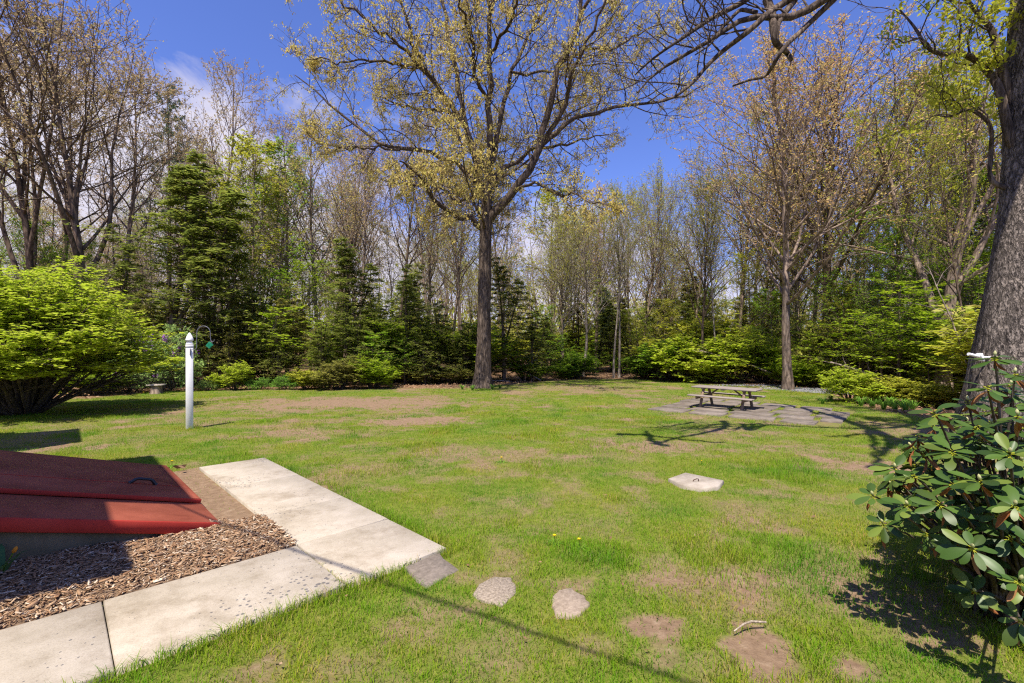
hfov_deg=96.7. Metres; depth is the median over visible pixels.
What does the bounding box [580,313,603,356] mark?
forest evergreen
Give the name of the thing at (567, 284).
tall tree
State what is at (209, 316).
hemlock tree
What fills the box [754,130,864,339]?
tall tree
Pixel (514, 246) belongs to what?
forest tree
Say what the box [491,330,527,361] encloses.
undergrowth shrub
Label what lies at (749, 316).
maple tree
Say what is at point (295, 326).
hemlock tree
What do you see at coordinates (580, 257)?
forest tree
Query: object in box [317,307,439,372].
undergrowth shrub
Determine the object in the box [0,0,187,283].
tall tree
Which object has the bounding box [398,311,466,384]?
hemlock tree
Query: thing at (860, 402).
daylily clump
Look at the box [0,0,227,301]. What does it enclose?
tall tree
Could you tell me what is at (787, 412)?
patio
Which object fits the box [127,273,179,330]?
forest evergreen
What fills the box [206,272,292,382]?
hemlock tree
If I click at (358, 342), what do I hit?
hemlock tree
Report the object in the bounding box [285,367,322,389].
shrub
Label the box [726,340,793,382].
shrub
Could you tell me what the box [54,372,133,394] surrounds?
shrub
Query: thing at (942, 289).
hemlock tree
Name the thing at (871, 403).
daylily clump
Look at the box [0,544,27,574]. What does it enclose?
tulip
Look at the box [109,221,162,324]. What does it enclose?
forest tree
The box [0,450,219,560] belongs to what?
cellar bulkhead
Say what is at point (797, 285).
maple tree
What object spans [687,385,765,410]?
picnic table
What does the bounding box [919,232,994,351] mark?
maple tree
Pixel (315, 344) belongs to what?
sapling
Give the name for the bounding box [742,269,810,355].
hemlock tree
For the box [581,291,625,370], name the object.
spruce tree
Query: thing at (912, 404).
daylily clump
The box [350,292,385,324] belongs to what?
forest evergreen
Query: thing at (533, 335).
hemlock tree
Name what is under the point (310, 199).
tall tree
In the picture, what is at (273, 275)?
maple tree
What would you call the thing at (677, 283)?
forest tree
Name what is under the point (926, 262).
forest tree
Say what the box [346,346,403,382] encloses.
undergrowth shrub
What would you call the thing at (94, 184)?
tall tree
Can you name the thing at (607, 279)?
forest tree
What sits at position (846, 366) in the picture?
fallen log
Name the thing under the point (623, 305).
hemlock tree
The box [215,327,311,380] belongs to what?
undergrowth shrub
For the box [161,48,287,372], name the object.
tall tree
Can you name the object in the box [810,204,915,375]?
maple tree
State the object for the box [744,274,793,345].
forest evergreen
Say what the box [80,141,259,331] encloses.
forest tree
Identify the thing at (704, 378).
shrub
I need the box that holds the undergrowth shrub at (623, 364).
[603,351,634,372]
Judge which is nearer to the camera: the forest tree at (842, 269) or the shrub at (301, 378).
the shrub at (301, 378)
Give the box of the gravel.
[711,384,841,393]
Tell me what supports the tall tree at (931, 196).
on the ground at (220, 503)
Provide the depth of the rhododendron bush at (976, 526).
2.64 m
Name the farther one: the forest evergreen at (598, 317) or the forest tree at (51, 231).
the forest tree at (51, 231)
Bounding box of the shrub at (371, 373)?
[348,352,402,388]
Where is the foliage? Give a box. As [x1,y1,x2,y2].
[1,212,989,355]
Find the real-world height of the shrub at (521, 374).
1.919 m
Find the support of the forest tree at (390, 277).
on the ground at (220, 503)
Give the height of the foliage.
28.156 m
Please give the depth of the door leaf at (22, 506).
4.13 m
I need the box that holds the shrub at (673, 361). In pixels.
[648,329,749,381]
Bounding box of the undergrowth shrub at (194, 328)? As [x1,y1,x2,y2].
[154,309,238,385]
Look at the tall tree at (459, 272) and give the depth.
38.31 m
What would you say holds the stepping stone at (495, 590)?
on the ground at (220, 503)
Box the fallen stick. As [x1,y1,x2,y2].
[734,620,766,631]
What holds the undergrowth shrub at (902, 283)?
on the ground at (220, 503)
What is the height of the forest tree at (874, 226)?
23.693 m
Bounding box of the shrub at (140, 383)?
[88,354,185,392]
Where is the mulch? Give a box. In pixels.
[0,514,296,627]
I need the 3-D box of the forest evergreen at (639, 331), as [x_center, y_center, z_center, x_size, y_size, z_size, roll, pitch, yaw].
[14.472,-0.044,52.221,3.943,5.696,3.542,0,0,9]
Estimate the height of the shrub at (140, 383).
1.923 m
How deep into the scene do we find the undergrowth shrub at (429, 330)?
39.04 m
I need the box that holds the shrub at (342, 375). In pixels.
[305,355,366,389]
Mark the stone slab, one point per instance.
(154, 384)
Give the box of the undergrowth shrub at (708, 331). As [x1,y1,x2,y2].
[622,305,756,376]
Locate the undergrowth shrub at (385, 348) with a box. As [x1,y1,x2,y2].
[334,325,430,379]
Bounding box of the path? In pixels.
[0,458,445,682]
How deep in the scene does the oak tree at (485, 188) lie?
23.04 m
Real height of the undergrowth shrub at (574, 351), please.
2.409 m
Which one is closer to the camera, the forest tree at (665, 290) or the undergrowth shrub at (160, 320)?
the undergrowth shrub at (160, 320)
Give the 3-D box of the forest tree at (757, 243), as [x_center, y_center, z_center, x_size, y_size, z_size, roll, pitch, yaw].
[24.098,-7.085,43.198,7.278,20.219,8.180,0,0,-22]
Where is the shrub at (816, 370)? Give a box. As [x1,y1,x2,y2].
[793,361,853,387]
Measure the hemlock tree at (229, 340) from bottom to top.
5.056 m
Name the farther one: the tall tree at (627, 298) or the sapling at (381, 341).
the tall tree at (627, 298)
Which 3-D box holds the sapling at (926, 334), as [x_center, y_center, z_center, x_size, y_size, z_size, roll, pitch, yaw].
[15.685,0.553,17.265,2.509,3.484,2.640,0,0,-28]
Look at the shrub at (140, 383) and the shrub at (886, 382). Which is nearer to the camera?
the shrub at (886, 382)
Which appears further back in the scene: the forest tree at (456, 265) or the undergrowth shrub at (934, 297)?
the forest tree at (456, 265)
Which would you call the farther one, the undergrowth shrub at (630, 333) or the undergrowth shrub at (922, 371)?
the undergrowth shrub at (630, 333)
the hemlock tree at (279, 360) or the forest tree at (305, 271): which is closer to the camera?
the hemlock tree at (279, 360)
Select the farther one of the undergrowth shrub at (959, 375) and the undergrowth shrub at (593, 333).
the undergrowth shrub at (593, 333)
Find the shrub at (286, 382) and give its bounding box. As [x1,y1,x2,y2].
[269,375,310,389]
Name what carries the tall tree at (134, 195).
on the ground at (220, 503)
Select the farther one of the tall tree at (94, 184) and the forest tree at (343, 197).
the forest tree at (343, 197)
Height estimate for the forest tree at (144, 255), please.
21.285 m
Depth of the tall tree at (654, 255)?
37.87 m
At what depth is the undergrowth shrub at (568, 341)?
40.53 m
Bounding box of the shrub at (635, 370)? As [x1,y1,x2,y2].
[624,362,665,378]
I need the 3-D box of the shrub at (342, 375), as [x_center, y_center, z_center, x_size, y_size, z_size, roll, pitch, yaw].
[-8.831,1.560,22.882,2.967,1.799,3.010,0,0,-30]
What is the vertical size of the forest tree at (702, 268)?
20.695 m
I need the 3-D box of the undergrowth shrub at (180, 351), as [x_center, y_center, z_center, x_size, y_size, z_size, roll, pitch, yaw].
[-21.493,0.686,27.541,7.506,3.963,5.801,0,0,-8]
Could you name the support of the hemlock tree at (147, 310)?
on the ground at (220, 503)
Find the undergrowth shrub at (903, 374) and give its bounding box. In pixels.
[850,318,977,386]
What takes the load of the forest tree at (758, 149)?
on the ground at (220, 503)
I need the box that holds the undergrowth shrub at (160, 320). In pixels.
[119,301,200,348]
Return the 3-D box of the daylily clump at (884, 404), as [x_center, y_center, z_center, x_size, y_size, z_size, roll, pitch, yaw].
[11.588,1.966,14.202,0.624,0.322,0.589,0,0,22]
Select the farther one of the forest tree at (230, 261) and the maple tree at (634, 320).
the forest tree at (230, 261)
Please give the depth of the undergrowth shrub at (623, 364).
38.34 m
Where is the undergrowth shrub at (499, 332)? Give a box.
[435,319,523,363]
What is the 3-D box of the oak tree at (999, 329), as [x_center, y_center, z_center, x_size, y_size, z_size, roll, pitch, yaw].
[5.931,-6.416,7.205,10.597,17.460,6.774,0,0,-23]
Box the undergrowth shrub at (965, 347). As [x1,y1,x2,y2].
[919,306,980,389]
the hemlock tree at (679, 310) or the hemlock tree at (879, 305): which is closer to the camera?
the hemlock tree at (879, 305)
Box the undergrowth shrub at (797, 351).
[766,300,927,383]
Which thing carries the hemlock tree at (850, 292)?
on the ground at (220, 503)
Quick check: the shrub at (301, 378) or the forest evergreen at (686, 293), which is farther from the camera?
the forest evergreen at (686, 293)
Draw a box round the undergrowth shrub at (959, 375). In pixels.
[952,365,965,386]
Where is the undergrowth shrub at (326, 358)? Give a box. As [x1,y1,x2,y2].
[307,342,342,374]
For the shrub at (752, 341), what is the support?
on the ground at (220, 503)
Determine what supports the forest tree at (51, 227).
on the ground at (220, 503)
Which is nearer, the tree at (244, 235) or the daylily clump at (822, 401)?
the daylily clump at (822, 401)
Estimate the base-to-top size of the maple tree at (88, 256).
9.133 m
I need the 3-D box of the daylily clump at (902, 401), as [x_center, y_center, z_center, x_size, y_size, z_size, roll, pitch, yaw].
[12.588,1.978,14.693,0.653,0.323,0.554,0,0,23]
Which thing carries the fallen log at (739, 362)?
on the ground at (220, 503)
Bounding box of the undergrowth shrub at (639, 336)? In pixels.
[621,326,656,361]
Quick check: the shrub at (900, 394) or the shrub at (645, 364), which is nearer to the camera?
the shrub at (900, 394)
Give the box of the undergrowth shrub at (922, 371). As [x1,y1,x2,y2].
[886,340,946,385]
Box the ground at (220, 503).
[0,353,1023,682]
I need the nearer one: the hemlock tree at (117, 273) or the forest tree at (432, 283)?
the hemlock tree at (117, 273)
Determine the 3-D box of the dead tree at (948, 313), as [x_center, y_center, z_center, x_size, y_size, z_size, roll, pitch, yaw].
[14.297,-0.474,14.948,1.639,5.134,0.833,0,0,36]
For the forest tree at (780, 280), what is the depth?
38.36 m
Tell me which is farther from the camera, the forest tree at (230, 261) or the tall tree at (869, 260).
the forest tree at (230, 261)
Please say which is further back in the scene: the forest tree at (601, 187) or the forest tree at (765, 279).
the forest tree at (765, 279)
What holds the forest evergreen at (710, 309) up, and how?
on the ground at (220, 503)
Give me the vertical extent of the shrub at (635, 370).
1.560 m
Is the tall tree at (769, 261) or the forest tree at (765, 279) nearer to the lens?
the tall tree at (769, 261)
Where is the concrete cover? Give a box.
[668,473,723,491]
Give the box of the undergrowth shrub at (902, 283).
[849,278,960,376]
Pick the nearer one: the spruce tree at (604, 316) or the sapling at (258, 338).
the sapling at (258, 338)
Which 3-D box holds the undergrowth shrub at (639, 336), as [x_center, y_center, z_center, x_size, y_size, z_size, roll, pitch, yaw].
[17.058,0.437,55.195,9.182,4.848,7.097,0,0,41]
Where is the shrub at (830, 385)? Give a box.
[814,363,895,402]
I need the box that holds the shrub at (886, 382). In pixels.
[850,373,919,401]
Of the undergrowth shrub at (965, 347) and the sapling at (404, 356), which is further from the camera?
the sapling at (404, 356)
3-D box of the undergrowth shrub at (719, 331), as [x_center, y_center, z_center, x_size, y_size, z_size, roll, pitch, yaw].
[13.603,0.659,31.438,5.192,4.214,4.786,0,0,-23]
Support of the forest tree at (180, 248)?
on the ground at (220, 503)
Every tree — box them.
[0,0,114,275]
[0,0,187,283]
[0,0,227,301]
[0,1,156,284]
[0,150,51,262]
[0,163,31,217]
[0,163,103,275]
[0,197,61,289]
[0,217,71,306]
[7,202,91,270]
[8,46,193,340]
[17,202,94,266]
[21,244,74,296]
[37,217,103,290]
[40,174,160,291]
[45,235,116,337]
[54,149,312,387]
[69,223,168,379]
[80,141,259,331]
[83,212,132,298]
[88,178,207,306]
[98,242,159,310]
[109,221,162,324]
[110,224,163,312]
[115,115,239,284]
[116,287,182,385]
[117,85,207,321]
[144,180,275,381]
[151,192,234,321]
[151,209,298,301]
[157,208,286,384]
[159,294,226,386]
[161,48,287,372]
[162,141,249,330]
[166,136,352,378]
[171,129,327,379]
[174,139,316,337]
[193,298,262,385]
[206,113,324,362]
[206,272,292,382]
[235,267,301,375]
[238,201,299,337]
[247,311,316,385]
[249,171,330,290]
[249,211,305,347]
[255,91,379,370]
[255,259,344,379]
[256,282,341,374]
[264,0,739,388]
[269,105,404,345]
[270,308,352,385]
[271,236,399,383]
[277,174,388,324]
[290,227,320,354]
[293,130,402,326]
[298,181,381,309]
[308,245,335,340]
[315,198,403,326]
[326,302,409,385]
[349,286,397,348]
[360,222,414,314]
[361,108,464,375]
[370,144,455,322]
[371,264,459,383]
[381,234,465,322]
[397,161,470,316]
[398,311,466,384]
[411,163,500,343]
[415,284,466,382]
[416,153,506,334]
[416,224,476,322]
[425,310,476,381]
[437,221,477,338]
[448,146,531,373]
[450,255,554,380]
[450,260,477,326]
[462,272,477,324]
[464,246,496,306]
[491,208,534,309]
[502,186,599,370]
[509,299,564,380]
[515,192,652,376]
[515,207,602,374]
[523,209,577,360]
[529,304,570,375]
[530,319,566,375]
[541,213,594,359]
[553,206,604,346]
[555,0,1023,445]
[556,289,599,352]
[561,226,595,330]
[578,227,638,324]
[579,180,634,364]
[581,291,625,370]
[590,179,653,377]
[591,151,697,343]
[594,186,658,377]
[595,172,722,334]
[596,291,641,368]
[611,206,653,355]
[617,0,1008,363]
[618,306,657,355]
[626,284,690,358]
[636,219,692,331]
[636,299,683,346]
[637,235,703,315]
[643,140,759,381]
[644,244,701,329]
[649,0,1001,389]
[656,206,740,308]
[664,256,693,318]
[669,174,744,330]
[670,277,715,324]
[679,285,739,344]
[683,172,738,382]
[691,89,810,374]
[701,140,897,345]
[705,168,779,335]
[707,246,802,377]
[716,163,791,325]
[724,278,768,342]
[727,152,822,375]
[730,110,827,322]
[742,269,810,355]
[742,288,802,380]
[744,236,779,302]
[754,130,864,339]
[754,229,844,342]
[757,178,821,317]
[777,202,831,328]
[785,29,1005,391]
[790,145,945,300]
[792,155,857,293]
[793,270,876,355]
[794,99,930,369]
[797,28,999,386]
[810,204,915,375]
[812,283,884,371]
[813,206,872,284]
[819,264,876,321]
[832,54,999,378]
[840,270,919,379]
[841,213,943,382]
[845,88,947,378]
[850,217,886,380]
[857,268,908,379]
[878,260,962,383]
[887,160,1000,301]
[892,122,993,341]
[894,222,974,311]
[901,168,998,351]
[902,261,984,368]
[908,246,991,382]
[909,137,1001,331]
[914,252,971,363]
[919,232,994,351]
[935,131,1000,281]
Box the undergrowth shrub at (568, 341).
[510,327,608,369]
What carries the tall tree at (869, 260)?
on the ground at (220, 503)
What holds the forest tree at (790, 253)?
on the ground at (220, 503)
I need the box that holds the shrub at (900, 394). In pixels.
[879,378,958,406]
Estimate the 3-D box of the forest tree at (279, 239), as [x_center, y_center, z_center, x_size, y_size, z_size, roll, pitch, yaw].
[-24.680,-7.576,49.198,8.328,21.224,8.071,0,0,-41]
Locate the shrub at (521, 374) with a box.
[506,356,550,380]
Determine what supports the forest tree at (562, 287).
on the ground at (220, 503)
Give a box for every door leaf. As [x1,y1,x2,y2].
[0,450,201,502]
[0,494,217,521]
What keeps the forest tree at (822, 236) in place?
on the ground at (220, 503)
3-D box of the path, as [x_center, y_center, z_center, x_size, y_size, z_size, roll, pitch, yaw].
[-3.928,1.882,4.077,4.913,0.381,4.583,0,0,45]
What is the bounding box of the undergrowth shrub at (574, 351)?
[552,347,596,374]
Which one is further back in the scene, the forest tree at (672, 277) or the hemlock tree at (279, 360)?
the forest tree at (672, 277)
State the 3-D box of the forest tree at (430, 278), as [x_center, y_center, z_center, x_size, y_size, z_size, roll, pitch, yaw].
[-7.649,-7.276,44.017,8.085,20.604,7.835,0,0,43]
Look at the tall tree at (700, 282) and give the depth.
40.57 m
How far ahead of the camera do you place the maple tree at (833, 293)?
26.90 m
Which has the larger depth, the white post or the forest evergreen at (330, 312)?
the forest evergreen at (330, 312)
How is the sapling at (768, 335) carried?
on the ground at (220, 503)
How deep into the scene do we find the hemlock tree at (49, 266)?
29.43 m
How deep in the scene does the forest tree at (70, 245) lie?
51.56 m
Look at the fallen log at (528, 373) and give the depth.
29.60 m
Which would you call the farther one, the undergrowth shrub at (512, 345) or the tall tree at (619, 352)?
the undergrowth shrub at (512, 345)
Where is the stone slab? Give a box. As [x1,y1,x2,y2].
[146,384,165,385]
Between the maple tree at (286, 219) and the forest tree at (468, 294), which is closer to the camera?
the maple tree at (286, 219)
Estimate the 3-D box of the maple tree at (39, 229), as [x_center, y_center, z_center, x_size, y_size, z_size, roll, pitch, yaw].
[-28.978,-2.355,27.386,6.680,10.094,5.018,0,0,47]
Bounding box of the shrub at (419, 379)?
[399,363,453,384]
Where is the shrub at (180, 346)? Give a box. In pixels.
[126,324,206,391]
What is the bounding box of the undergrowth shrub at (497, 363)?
[421,316,525,381]
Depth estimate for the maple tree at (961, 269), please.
23.59 m
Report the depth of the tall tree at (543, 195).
40.51 m
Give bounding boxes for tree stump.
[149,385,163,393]
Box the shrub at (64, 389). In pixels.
[34,368,90,392]
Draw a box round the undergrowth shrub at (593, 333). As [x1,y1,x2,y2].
[557,327,611,360]
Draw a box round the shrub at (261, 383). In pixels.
[243,377,276,389]
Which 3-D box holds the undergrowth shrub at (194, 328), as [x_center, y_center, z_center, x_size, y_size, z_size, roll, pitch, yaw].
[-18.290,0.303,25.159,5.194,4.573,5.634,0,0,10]
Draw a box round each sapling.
[101,294,190,389]
[235,303,316,352]
[236,324,276,378]
[283,318,336,384]
[334,329,400,383]
[389,337,417,379]
[543,332,584,374]
[752,330,781,383]
[771,330,838,384]
[795,320,883,383]
[834,309,954,376]
[838,309,911,371]
[877,309,966,384]
[894,306,972,382]
[966,268,987,311]
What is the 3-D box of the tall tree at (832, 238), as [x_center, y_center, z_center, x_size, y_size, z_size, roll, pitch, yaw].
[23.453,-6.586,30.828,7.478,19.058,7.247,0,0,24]
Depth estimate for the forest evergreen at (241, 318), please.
45.59 m
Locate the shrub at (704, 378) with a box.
[680,347,751,382]
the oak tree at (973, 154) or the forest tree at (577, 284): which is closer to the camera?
the oak tree at (973, 154)
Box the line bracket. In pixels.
[967,353,990,360]
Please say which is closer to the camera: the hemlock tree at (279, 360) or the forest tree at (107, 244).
the hemlock tree at (279, 360)
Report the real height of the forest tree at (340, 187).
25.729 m
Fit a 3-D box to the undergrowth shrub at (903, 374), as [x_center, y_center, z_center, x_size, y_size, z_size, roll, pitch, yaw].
[21.204,0.281,20.908,7.299,4.363,7.194,0,0,7]
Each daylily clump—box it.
[818,397,826,403]
[852,396,867,405]
[864,398,878,407]
[871,395,882,404]
[875,399,894,408]
[883,396,897,406]
[888,400,902,409]
[894,398,909,407]
[895,401,913,410]
[905,400,921,409]
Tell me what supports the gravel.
on the ground at (220, 503)
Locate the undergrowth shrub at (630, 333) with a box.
[596,322,657,348]
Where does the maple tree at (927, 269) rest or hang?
on the ground at (220, 503)
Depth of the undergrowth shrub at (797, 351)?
26.02 m
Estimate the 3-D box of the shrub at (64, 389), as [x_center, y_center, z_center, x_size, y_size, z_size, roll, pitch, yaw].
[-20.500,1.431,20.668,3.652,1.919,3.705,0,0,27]
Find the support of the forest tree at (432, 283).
on the ground at (220, 503)
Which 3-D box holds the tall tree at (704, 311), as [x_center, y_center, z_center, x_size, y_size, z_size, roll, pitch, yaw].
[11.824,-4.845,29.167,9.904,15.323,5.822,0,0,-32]
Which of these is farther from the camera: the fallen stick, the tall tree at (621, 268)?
the tall tree at (621, 268)
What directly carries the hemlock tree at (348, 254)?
on the ground at (220, 503)
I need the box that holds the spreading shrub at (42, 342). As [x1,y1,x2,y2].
[0,255,194,415]
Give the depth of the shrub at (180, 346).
21.15 m
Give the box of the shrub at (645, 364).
[622,335,692,379]
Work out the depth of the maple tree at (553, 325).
35.70 m
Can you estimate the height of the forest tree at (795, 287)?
18.528 m
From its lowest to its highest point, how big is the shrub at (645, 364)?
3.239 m
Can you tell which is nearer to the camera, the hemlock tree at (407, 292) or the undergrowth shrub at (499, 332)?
the hemlock tree at (407, 292)
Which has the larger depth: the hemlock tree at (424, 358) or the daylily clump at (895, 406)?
the hemlock tree at (424, 358)
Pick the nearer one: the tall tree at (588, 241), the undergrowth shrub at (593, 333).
the tall tree at (588, 241)
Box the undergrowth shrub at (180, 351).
[92,322,217,381]
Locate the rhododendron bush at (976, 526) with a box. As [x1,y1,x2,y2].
[846,351,1023,645]
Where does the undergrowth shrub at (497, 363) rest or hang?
on the ground at (220, 503)
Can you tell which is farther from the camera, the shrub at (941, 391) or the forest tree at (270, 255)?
the forest tree at (270, 255)
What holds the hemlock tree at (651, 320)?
on the ground at (220, 503)
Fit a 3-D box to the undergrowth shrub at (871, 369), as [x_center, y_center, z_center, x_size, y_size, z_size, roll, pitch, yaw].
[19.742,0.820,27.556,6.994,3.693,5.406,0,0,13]
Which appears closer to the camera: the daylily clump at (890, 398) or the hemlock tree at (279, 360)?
the daylily clump at (890, 398)
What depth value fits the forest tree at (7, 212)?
44.34 m
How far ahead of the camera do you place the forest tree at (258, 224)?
52.50 m
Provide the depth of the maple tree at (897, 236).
21.95 m
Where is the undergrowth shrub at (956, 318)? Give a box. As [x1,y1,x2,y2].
[931,300,980,367]
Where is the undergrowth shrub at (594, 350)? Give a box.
[584,343,600,372]
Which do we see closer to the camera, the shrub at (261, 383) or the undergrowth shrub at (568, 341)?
the shrub at (261, 383)
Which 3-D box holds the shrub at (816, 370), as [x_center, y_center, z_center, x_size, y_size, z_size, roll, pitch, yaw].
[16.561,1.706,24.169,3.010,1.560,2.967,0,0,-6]
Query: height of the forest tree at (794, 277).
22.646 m
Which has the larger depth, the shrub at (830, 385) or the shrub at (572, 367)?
the shrub at (572, 367)
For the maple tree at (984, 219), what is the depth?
20.66 m
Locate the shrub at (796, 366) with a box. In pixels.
[761,356,834,386]
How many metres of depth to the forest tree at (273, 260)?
57.06 m
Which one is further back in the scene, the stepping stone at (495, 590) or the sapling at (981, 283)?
the sapling at (981, 283)
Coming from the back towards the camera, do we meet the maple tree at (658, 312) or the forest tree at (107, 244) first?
the forest tree at (107, 244)
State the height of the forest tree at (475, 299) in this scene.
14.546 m
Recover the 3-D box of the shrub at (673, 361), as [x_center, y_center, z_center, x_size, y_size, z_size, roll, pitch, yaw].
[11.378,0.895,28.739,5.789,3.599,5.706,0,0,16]
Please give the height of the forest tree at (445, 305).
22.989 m
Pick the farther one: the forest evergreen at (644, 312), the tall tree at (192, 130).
the forest evergreen at (644, 312)
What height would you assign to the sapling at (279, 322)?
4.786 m
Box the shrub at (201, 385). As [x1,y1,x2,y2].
[194,379,230,390]
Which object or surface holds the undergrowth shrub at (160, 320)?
on the ground at (220, 503)
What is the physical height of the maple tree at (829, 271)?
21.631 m
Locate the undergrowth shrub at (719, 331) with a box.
[674,321,747,346]
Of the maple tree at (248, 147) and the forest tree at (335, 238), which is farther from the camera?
the forest tree at (335, 238)
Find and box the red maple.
[579,218,615,326]
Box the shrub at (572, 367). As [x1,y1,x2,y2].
[548,351,602,378]
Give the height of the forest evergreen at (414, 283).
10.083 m
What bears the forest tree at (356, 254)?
on the ground at (220, 503)
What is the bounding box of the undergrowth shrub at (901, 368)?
[871,320,934,381]
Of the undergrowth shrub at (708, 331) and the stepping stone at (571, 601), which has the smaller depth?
the stepping stone at (571, 601)
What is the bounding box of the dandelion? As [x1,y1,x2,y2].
[543,534,565,546]
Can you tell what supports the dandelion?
on the ground at (220, 503)
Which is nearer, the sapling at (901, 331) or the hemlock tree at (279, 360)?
the sapling at (901, 331)
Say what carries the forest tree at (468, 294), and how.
on the ground at (220, 503)
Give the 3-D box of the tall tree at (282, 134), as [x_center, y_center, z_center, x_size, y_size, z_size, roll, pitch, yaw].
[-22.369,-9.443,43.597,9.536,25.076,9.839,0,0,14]
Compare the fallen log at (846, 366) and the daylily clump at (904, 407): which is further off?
the fallen log at (846, 366)
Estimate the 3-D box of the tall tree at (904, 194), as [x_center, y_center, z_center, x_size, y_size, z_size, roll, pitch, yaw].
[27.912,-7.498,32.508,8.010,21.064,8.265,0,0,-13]
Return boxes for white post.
[185,326,214,428]
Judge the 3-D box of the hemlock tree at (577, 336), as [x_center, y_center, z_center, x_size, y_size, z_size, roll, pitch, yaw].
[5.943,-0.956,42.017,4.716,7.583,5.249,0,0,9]
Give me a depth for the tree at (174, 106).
36.90 m
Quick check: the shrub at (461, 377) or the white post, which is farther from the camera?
the shrub at (461, 377)
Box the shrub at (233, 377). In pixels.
[202,359,254,389]
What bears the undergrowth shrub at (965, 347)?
on the ground at (220, 503)
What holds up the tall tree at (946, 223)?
on the ground at (220, 503)
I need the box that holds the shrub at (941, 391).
[909,381,962,408]
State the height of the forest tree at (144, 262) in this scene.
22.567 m
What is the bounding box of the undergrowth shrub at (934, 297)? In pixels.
[856,279,962,376]
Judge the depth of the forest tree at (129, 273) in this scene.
70.09 m
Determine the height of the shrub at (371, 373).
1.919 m
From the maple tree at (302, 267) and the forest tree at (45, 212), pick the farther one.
the forest tree at (45, 212)
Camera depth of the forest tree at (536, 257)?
47.45 m
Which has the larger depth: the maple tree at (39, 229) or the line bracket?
the maple tree at (39, 229)
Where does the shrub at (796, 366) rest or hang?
on the ground at (220, 503)
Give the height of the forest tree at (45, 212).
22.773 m
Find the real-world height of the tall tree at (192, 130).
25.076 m
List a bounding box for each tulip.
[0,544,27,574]
[0,557,16,569]
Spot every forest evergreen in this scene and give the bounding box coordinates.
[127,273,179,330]
[223,280,265,352]
[262,278,311,365]
[325,298,351,351]
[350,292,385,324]
[391,262,444,326]
[574,278,636,369]
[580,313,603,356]
[594,299,632,372]
[628,316,646,346]
[635,288,667,337]
[661,266,736,340]
[666,291,702,337]
[680,289,731,329]
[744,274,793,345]
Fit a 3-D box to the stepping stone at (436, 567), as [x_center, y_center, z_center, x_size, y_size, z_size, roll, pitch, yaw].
[-0.633,1.826,3.599,0.345,0.081,0.477,0,0,-34]
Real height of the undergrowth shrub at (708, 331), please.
5.400 m
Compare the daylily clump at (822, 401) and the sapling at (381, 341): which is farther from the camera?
the sapling at (381, 341)
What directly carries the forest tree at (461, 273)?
on the ground at (220, 503)
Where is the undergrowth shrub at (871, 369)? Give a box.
[791,327,891,375]
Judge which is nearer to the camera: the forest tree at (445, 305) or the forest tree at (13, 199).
the forest tree at (13, 199)
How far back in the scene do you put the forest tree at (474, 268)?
62.35 m
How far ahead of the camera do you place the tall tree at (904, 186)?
24.44 m
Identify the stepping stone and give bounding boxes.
[405,553,457,587]
[473,577,515,606]
[551,588,589,619]
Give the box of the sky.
[0,0,1009,336]
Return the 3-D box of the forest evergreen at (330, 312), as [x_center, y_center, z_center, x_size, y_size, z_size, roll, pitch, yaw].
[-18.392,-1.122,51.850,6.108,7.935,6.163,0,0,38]
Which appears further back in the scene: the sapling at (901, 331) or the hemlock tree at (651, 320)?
the hemlock tree at (651, 320)
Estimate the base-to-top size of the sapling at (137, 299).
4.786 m
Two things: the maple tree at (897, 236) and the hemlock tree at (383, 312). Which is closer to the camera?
the maple tree at (897, 236)
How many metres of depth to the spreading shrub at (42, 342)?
12.84 m
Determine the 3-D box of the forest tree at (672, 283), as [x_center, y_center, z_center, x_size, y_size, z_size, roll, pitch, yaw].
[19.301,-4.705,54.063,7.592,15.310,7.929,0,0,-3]
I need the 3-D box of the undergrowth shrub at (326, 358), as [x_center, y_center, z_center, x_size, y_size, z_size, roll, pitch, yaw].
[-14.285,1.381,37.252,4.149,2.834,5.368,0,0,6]
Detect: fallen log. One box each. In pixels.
[507,363,540,380]
[692,344,779,377]
[824,356,884,382]
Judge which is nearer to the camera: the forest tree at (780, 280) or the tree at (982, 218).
the tree at (982, 218)
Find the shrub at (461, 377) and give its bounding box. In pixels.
[430,359,474,383]
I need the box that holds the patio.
[648,398,849,425]
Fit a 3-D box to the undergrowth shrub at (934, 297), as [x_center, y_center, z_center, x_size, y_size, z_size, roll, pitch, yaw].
[17.349,-0.071,19.295,3.985,4.895,4.192,0,0,-38]
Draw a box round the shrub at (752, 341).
[699,323,779,382]
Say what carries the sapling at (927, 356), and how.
on the ground at (220, 503)
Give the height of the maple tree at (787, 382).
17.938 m
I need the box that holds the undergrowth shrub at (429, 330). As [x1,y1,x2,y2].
[378,314,459,362]
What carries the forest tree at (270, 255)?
on the ground at (220, 503)
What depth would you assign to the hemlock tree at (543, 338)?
35.95 m
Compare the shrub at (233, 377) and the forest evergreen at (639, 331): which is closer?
the shrub at (233, 377)
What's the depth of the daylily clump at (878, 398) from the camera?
15.65 m

